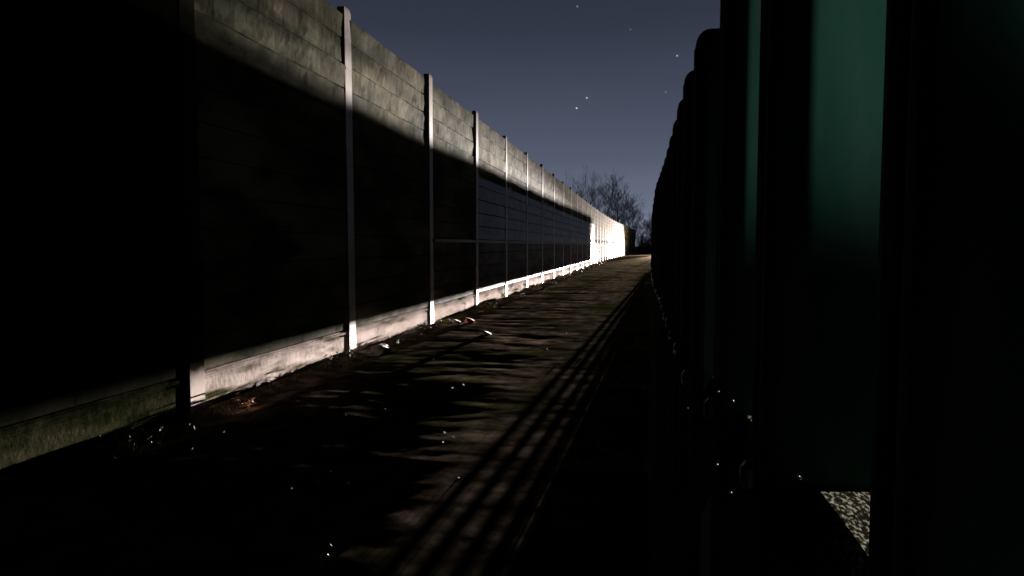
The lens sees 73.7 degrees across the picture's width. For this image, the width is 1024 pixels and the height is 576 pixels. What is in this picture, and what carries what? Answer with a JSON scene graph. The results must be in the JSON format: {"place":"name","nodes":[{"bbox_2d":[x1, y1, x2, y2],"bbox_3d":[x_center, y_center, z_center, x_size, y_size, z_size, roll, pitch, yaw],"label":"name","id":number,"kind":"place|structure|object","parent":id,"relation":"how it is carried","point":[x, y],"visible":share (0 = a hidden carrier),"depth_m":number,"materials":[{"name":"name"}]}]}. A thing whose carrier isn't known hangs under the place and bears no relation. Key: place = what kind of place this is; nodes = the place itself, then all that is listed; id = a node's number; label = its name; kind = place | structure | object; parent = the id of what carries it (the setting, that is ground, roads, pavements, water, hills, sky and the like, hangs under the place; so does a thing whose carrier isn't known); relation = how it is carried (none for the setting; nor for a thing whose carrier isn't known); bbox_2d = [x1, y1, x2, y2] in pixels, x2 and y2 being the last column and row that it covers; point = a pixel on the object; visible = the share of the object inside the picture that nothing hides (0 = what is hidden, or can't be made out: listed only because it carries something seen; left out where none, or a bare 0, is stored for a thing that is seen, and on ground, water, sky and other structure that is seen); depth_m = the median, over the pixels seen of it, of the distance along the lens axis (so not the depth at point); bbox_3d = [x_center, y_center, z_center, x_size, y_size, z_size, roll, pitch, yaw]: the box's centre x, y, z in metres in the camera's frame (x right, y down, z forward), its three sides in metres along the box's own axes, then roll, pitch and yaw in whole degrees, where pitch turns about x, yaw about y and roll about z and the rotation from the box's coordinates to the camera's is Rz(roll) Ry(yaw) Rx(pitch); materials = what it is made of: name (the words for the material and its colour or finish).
{"place":"outdoors","nodes":[
{"label":"outdoors","id":0,"kind":"place"},
{"bbox_2d":[0,253,650,575],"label":"path","id":1,"kind":"structure","parent":0,"point":[215,503],"depth_m":4.89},
{"bbox_2d":[231,392,244,404],"bbox_3d":[-2.827,1.153,7.032,0.132,0.136,0.147,1,4,11],"label":"weed","id":2,"kind":"object","parent":1,"relation":"on","point":[237,397],"visible":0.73,"depth_m":7.04,"materials":[{"name":"brown plant"}]},
{"bbox_2d":[235,397,255,410],"bbox_3d":[-2.660,1.161,6.816,0.208,0.136,0.140,-1,4,-13],"label":"weed","id":3,"kind":"object","parent":1,"relation":"on","point":[246,404],"visible":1,"depth_m":6.81,"materials":[{"name":"brown plant"}]},
{"bbox_2d":[324,351,340,364],"bbox_3d":[-2.439,0.969,9.296,0.161,0.185,0.208,2,4,28],"label":"weed","id":4,"kind":"object","parent":1,"relation":"on","point":[333,359],"visible":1,"depth_m":9.29,"materials":[{"name":"green plant"}]},
{"bbox_2d":[371,344,390,355],"bbox_3d":[-1.980,0.947,10.336,0.229,0.177,0.322,20,19,21],"label":"rubble lump","id":5,"kind":"object","parent":1,"relation":"on","point":[379,349],"visible":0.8,"depth_m":10.24,"materials":[{"name":"stone"}]},
{"bbox_2d":[453,320,460,324],"bbox_3d":[-1.132,0.719,14.037,0.173,0.128,0.235,17,8,-13],"label":"rubble lump","id":6,"kind":"object","parent":1,"relation":"on","point":[456,322],"visible":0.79,"depth_m":13.96,"materials":[{"name":"concrete"}]},
{"bbox_2d":[464,318,474,322],"bbox_3d":[-0.894,0.689,14.246,0.194,0.132,0.243,17,7,-18],"label":"rubble lump","id":7,"kind":"object","parent":1,"relation":"on","point":[468,320],"visible":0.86,"depth_m":14.15,"materials":[{"name":"brick"}]},
{"bbox_2d":[481,330,490,334],"bbox_3d":[-0.462,0.828,12.386,0.185,0.063,0.222,17,7,-18],"label":"rubble lump","id":8,"kind":"object","parent":1,"relation":"on","point":[485,332],"visible":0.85,"depth_m":12.33,"materials":[{"name":"concrete"}]},
{"bbox_2d":[493,303,500,307],"bbox_3d":[-0.385,0.479,17.772,0.183,0.140,0.237,21,21,24],"label":"rubble lump","id":9,"kind":"object","parent":1,"relation":"on","point":[497,305],"visible":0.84,"depth_m":17.71,"materials":[{"name":"stone"}]},
{"bbox_2d":[636,230,650,252],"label":"bush","id":10,"kind":"object","parent":1,"relation":"on","point":[643,245],"visible":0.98,"depth_m":152.63,"materials":[{"name":"green plant"}]},
{"bbox_2d":[645,235,650,252],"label":"bush","id":11,"kind":"object","parent":1,"relation":"on","point":[648,247],"visible":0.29,"depth_m":156.19,"materials":[{"name":"green plant"}]},
{"bbox_2d":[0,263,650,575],"bbox_3d":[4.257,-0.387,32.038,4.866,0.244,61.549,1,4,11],"label":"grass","id":12,"kind":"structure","parent":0,"point":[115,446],"depth_m":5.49,"materials":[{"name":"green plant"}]},
{"bbox_2d":[325,0,719,245],"label":"sky","id":13,"kind":"structure","parent":0,"point":[595,87],"materials":[{"name":"blue"}]},
{"bbox_3d":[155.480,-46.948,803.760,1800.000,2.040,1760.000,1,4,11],"label":"ground","id":14,"kind":"structure","parent":0,"visible":0},
{"bbox_2d":[0,0,635,488],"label":"concrete wall","id":15,"kind":"structure","parent":14,"relation":"on","point":[206,204],"depth_m":7.06,"materials":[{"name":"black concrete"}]},
{"bbox_2d":[564,170,609,207],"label":"bare tree","id":16,"kind":"object","parent":14,"relation":"on","point":[578,191],"visible":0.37,"depth_m":188.77,"materials":[{"name":"brown plant"}]},
{"bbox_2d":[581,176,640,223],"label":"bare tree","id":17,"kind":"object","parent":14,"relation":"on","point":[606,211],"visible":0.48,"depth_m":172.95,"materials":[{"name":"brown plant"}]},
{"bbox_2d":[593,170,645,227],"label":"bare tree","id":18,"kind":"object","parent":14,"relation":"on","point":[610,206],"visible":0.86,"depth_m":162.19,"materials":[{"name":"brown plant"}]},
{"bbox_2d":[618,204,648,236],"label":"bare tree","id":19,"kind":"object","parent":14,"relation":"on","point":[639,220],"visible":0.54,"depth_m":196.14,"materials":[{"name":"brown plant"}]},
{"bbox_2d":[637,209,652,236],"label":"bare tree","id":20,"kind":"object","parent":14,"relation":"on","point":[647,226],"visible":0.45,"depth_m":180.46,"materials":[{"name":"brown plant"}]},
{"bbox_2d":[648,0,1023,575],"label":"palisade fence","id":21,"kind":"object","parent":14,"relation":"on","point":[836,379],"visible":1,"depth_m":0.36,"materials":[{"name":"green metal"}]}
]}

